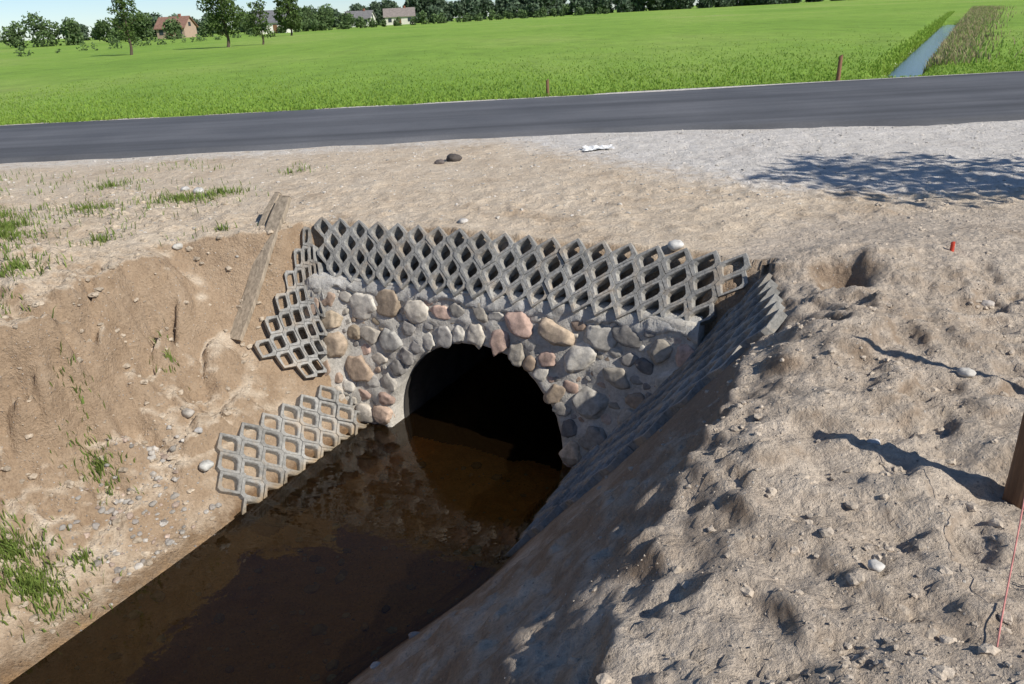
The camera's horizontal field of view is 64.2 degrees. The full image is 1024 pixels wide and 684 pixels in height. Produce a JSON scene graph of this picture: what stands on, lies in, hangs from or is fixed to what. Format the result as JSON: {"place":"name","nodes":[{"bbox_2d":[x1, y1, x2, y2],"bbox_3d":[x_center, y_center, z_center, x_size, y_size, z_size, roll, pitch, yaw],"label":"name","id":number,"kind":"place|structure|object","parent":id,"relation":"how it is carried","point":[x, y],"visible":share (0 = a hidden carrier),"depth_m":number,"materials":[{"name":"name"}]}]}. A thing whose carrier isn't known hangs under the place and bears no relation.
{"place":"outdoors","nodes":[
{"label":"outdoors","id":0,"kind":"place"},
{"bbox_2d":[156,19,197,38],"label":"walls","id":1,"kind":"structure","parent":0,"point":[189,31],"depth_m":213.60,"materials":[{"name":"paint"}]},
{"bbox_2d":[153,16,198,29],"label":"roof","id":2,"kind":"structure","parent":1,"relation":"attached to","point":[182,20],"depth_m":213.10,"materials":[{"name":"tile"}]},
{"bbox_2d":[0,0,738,40],"label":"sky","id":3,"kind":"structure","parent":0,"point":[86,12],"materials":[{"name":"white"}]},
{"bbox_2d":[0,49,1023,683],"bbox_3d":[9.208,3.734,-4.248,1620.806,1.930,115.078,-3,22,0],"label":"ground","id":4,"kind":"structure","parent":0,"point":[494,623],"depth_m":4.87,"materials":[{"name":"soil"}]},
{"bbox_2d":[58,418,221,583],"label":"river pebbles","id":5,"kind":"object","parent":4,"relation":"on","point":[129,501],"visible":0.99,"depth_m":5.11,"materials":[{"name":"beige stone"}]},
{"bbox_2d":[0,185,292,634],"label":"sand clods","id":6,"kind":"object","parent":4,"relation":"on","point":[116,521],"visible":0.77,"depth_m":5.78,"materials":[{"name":"soil"}]},
{"bbox_2d":[0,157,310,655],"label":"grass tufts","id":7,"kind":"object","parent":4,"relation":"on","point":[31,584],"visible":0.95,"depth_m":5.18,"materials":[{"name":"green plant"}]},
{"bbox_2d":[172,243,182,249],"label":"loose stone","id":8,"kind":"object","parent":4,"relation":"on","point":[177,246],"visible":1,"depth_m":6.31,"materials":[{"name":"white stone"}]},
{"bbox_2d":[180,186,189,190],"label":"loose stone","id":9,"kind":"object","parent":4,"relation":"on","point":[184,188],"visible":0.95,"depth_m":8.18,"materials":[{"name":"white stone"}]},
{"bbox_2d":[181,408,194,417],"bbox_3d":[-2.246,0.489,5.646,0.109,0.062,0.075,15,28,37],"label":"loose stone","id":10,"kind":"object","parent":4,"relation":"on","point":[187,413],"visible":1,"depth_m":5.62,"materials":[{"name":"white stone"}]},
{"bbox_2d":[194,427,202,432],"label":"loose stone","id":11,"kind":"object","parent":4,"relation":"on","point":[198,430],"visible":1,"depth_m":5.51,"materials":[{"name":"white stone"}]},
{"bbox_2d":[193,187,204,193],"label":"loose stone","id":12,"kind":"object","parent":4,"relation":"on","point":[197,189],"visible":0.63,"depth_m":8.12,"materials":[{"name":"white stone"}]},
{"bbox_2d":[198,459,213,471],"bbox_3d":[-2.039,0.822,5.439,0.100,0.062,0.094,-20,28,-37],"label":"loose stone","id":13,"kind":"object","parent":4,"relation":"on","point":[205,465],"visible":1,"depth_m":5.41,"materials":[{"name":"white stone"}]},
{"bbox_2d":[230,195,291,341],"bbox_3d":[-1.982,-0.594,6.433,0.140,0.964,0.839,8,24,25],"label":"wooden plank","id":14,"kind":"object","parent":4,"relation":"on","point":[258,272],"visible":0.99,"depth_m":6.39,"materials":[{"name":"grey wood"}]},
{"bbox_2d":[258,192,281,225],"bbox_3d":[-2.026,-0.912,6.614,0.071,0.504,0.553,7,24,24],"label":"wooden plank","id":15,"kind":"object","parent":4,"relation":"on","point":[268,210],"visible":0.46,"depth_m":6.65,"materials":[{"name":"brown wood"}]},
{"bbox_2d":[45,451,547,683],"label":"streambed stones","id":16,"kind":"object","parent":4,"relation":"on","point":[160,596],"visible":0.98,"depth_m":4.80,"materials":[{"name":"brown stone"}]},
{"bbox_2d":[434,159,444,163],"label":"loose stone","id":17,"kind":"object","parent":4,"relation":"on","point":[441,161],"visible":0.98,"depth_m":9.06,"materials":[{"name":"grey stone"}]},
{"bbox_2d":[446,153,461,161],"bbox_3d":[-0.656,-2.062,9.181,0.162,0.111,0.197,-16,25,-28],"label":"loose stone","id":18,"kind":"object","parent":4,"relation":"on","point":[451,157],"visible":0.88,"depth_m":9.11,"materials":[{"name":"grey stone"}]},
{"bbox_2d":[458,218,467,223],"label":"loose stone","id":19,"kind":"object","parent":4,"relation":"on","point":[462,220],"visible":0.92,"depth_m":6.27,"materials":[{"name":"white stone"}]},
{"bbox_2d":[214,217,786,559],"bbox_3d":[-0.190,0.366,5.681,3.884,2.002,2.017,4,23,18],"label":"culvert headwall","id":20,"kind":"object","parent":4,"relation":"on","point":[618,379],"visible":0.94,"depth_m":5.74,"materials":[{"name":"concrete"}]},
{"bbox_2d":[404,343,562,470],"bbox_3d":[1.045,-0.291,8.550,1.462,1.462,5.540,8,25,26],"label":"culvert pipe","id":21,"kind":"object","parent":20,"relation":"in","point":[472,396],"visible":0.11,"depth_m":7.40,"materials":[{"name":"black concrete"}]},
{"bbox_2d":[581,144,614,150],"bbox_3d":[0.984,-2.243,9.413,0.380,0.046,0.200,-3,22,0],"label":"crumpled white sheet","id":22,"kind":"object","parent":4,"relation":"on","point":[592,147],"visible":1,"depth_m":9.42,"materials":[{"name":"white paper"}]},
{"bbox_2d":[668,239,683,250],"bbox_3d":[1.088,-0.643,5.421,0.110,0.069,0.105,-3,22,0],"label":"loose stone","id":23,"kind":"object","parent":4,"relation":"on","point":[674,245],"visible":1,"depth_m":5.38,"materials":[{"name":"white stone"}]},
{"bbox_2d":[480,198,1023,683],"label":"soil clods","id":24,"kind":"object","parent":4,"relation":"on","point":[942,672],"visible":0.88,"depth_m":2.49,"materials":[{"name":"beige soil"}]},
{"bbox_2d":[866,438,880,444],"bbox_3d":[1.321,0.370,2.979,0.050,0.030,0.048,-3,22,0],"label":"loose stone","id":25,"kind":"object","parent":4,"relation":"on","point":[874,440],"visible":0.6,"depth_m":2.97,"materials":[{"name":"white stone"}]},
{"bbox_2d":[868,559,884,572],"bbox_3d":[1.035,0.637,2.325,0.044,0.028,0.047,-13,24,-23],"label":"loose stone","id":26,"kind":"object","parent":4,"relation":"on","point":[876,565],"visible":1,"depth_m":2.31,"materials":[{"name":"white stone"}]},
{"bbox_2d":[950,241,954,251],"bbox_3d":[2.598,-0.496,4.834,0.026,0.205,0.026,-3,22,0],"label":"red marker peg","id":27,"kind":"object","parent":4,"relation":"on","point":[952,246],"visible":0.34,"depth_m":4.80,"materials":[{"name":"paint"}]},
{"bbox_2d":[957,367,975,377],"bbox_3d":[1.909,0.130,3.433,0.061,0.042,0.073,-14,25,-26],"label":"loose stone","id":28,"kind":"object","parent":4,"relation":"on","point":[965,372],"visible":1,"depth_m":3.42,"materials":[{"name":"white stone"}]},
{"bbox_2d":[980,300,994,306],"bbox_3d":[2.491,-0.200,4.287,0.073,0.042,0.061,-3,22,0],"label":"loose stone","id":29,"kind":"object","parent":4,"relation":"on","point":[987,303],"visible":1,"depth_m":4.27,"materials":[{"name":"white stone"}]},
{"bbox_2d":[1002,413,1023,509],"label":"wooden post","id":30,"kind":"object","parent":4,"relation":"on","point":[1013,493],"visible":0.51,"depth_m":2.64,"materials":[{"name":"brown wood"}]},
{"bbox_2d":[996,499,1023,646],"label":"marking cord","id":31,"kind":"object","parent":30,"relation":"attached to","point":[1002,614],"visible":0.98,"depth_m":2.15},
{"bbox_2d":[0,0,1023,124],"bbox_3d":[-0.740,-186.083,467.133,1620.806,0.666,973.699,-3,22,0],"label":"grass field","id":32,"kind":"structure","parent":0,"point":[665,31],"depth_m":40.78,"materials":[{"name":"green plant"}]},
{"bbox_2d":[104,0,142,54],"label":"deciduous tree","id":33,"kind":"object","parent":32,"relation":"on","point":[124,32],"visible":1,"depth_m":68.06,"materials":[{"name":"green plant"}]},
{"bbox_2d":[14,31,259,56],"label":"hedge bushes","id":34,"kind":"object","parent":32,"relation":"on","point":[20,49],"visible":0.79,"depth_m":110.41,"materials":[{"name":"green plant"}]},
{"bbox_2d":[0,3,353,47],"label":"distant trees","id":35,"kind":"object","parent":32,"relation":"on","point":[69,29],"visible":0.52,"depth_m":174.04,"materials":[{"name":"green plant"}]},
{"bbox_2d":[196,0,248,46],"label":"deciduous tree","id":36,"kind":"object","parent":32,"relation":"on","point":[224,12],"visible":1,"depth_m":75.97,"materials":[{"name":"green plant"}]},
{"bbox_2d":[72,1,384,40],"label":"distant tree line","id":37,"kind":"object","parent":32,"relation":"on","point":[375,7],"visible":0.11,"depth_m":303.97,"materials":[{"name":"green plant"}]},
{"bbox_2d":[242,0,277,44],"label":"deciduous tree","id":38,"kind":"object","parent":32,"relation":"on","point":[258,28],"visible":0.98,"depth_m":81.14,"materials":[{"name":"green plant"}]},
{"bbox_2d":[260,23,292,33],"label":"walls","id":39,"kind":"structure","parent":32,"relation":"on","point":[287,30],"depth_m":196.43,"materials":[{"name":"white paint"}]},
{"bbox_2d":[255,10,288,23],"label":"roof","id":40,"kind":"structure","parent":39,"relation":"on","point":[270,19],"depth_m":196.38,"materials":[{"name":"grey tile"}]},
{"bbox_2d":[273,24,277,32],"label":"door","id":41,"kind":"structure","parent":39,"relation":"attached to","point":[274,28],"depth_m":196.51,"materials":[{"name":"brown wood"}]},
{"bbox_2d":[272,0,302,35],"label":"deciduous tree","id":42,"kind":"object","parent":32,"relation":"on","point":[290,21],"visible":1,"depth_m":137.84,"materials":[{"name":"green plant"}]},
{"bbox_2d":[345,9,376,26],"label":"farmhouse","id":43,"kind":"object","parent":32,"relation":"on","point":[366,14],"visible":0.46,"depth_m":276.04,"materials":[{"name":"white"}]},
{"bbox_2d":[383,6,415,24],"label":"farmhouse","id":44,"kind":"object","parent":32,"relation":"on","point":[405,14],"visible":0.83,"depth_m":279.99,"materials":[{"name":"white"}]},
{"bbox_2d":[240,4,609,34],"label":"distant shrubs","id":45,"kind":"object","parent":32,"relation":"on","point":[360,22],"visible":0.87,"depth_m":233.96,"materials":[{"name":"green plant"}]},
{"bbox_2d":[0,25,1023,124],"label":"meadow grass fringe","id":46,"kind":"object","parent":32,"relation":"on","point":[475,96],"visible":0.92,"depth_m":20.08,"materials":[{"name":"green plant"}]},
{"bbox_2d":[546,79,548,94],"bbox_3d":[0.695,-4.894,15.940,0.066,0.470,0.064,-3,22,0],"label":"marker stake","id":47,"kind":"object","parent":32,"relation":"on","point":[547,86],"visible":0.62,"depth_m":15.88,"materials":[{"name":"brown wood"}]},
{"bbox_2d":[380,0,842,22],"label":"distant tree line","id":48,"kind":"object","parent":32,"relation":"on","point":[451,9],"visible":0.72,"depth_m":308.70,"materials":[{"name":"green plant"}]},
{"bbox_2d":[836,55,842,80],"bbox_3d":[6.679,-5.517,16.677,0.102,0.670,0.086,-3,22,0],"label":"boundary post","id":49,"kind":"object","parent":32,"relation":"on","point":[839,68],"visible":0.77,"depth_m":16.62,"materials":[{"name":"brown wood"}]},
{"bbox_2d":[859,11,954,76],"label":"ditch bank grass","id":50,"kind":"structure","parent":32,"relation":"on","point":[909,46],"depth_m":27.74,"materials":[{"name":"green plant"}]},
{"bbox_2d":[922,5,1023,73],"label":"dry reeds","id":51,"kind":"object","parent":32,"relation":"on","point":[955,43],"visible":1,"depth_m":28.82,"materials":[{"name":"beige plant"}]},
{"bbox_2d":[0,71,1023,163],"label":"asphalt road","id":52,"kind":"structure","parent":0,"point":[940,100],"depth_m":11.85,"materials":[{"name":"grey asphalt"}]},
{"bbox_2d":[0,122,1023,278],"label":"gravel","id":53,"kind":"structure","parent":0,"point":[820,148],"depth_m":8.14,"materials":[{"name":"beige gravel"}]},
{"bbox_2d":[885,24,955,76],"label":"ditch water","id":54,"kind":"structure","parent":0,"point":[912,63],"depth_m":26.74,"materials":[{"name":"blue liquid"}]}
]}

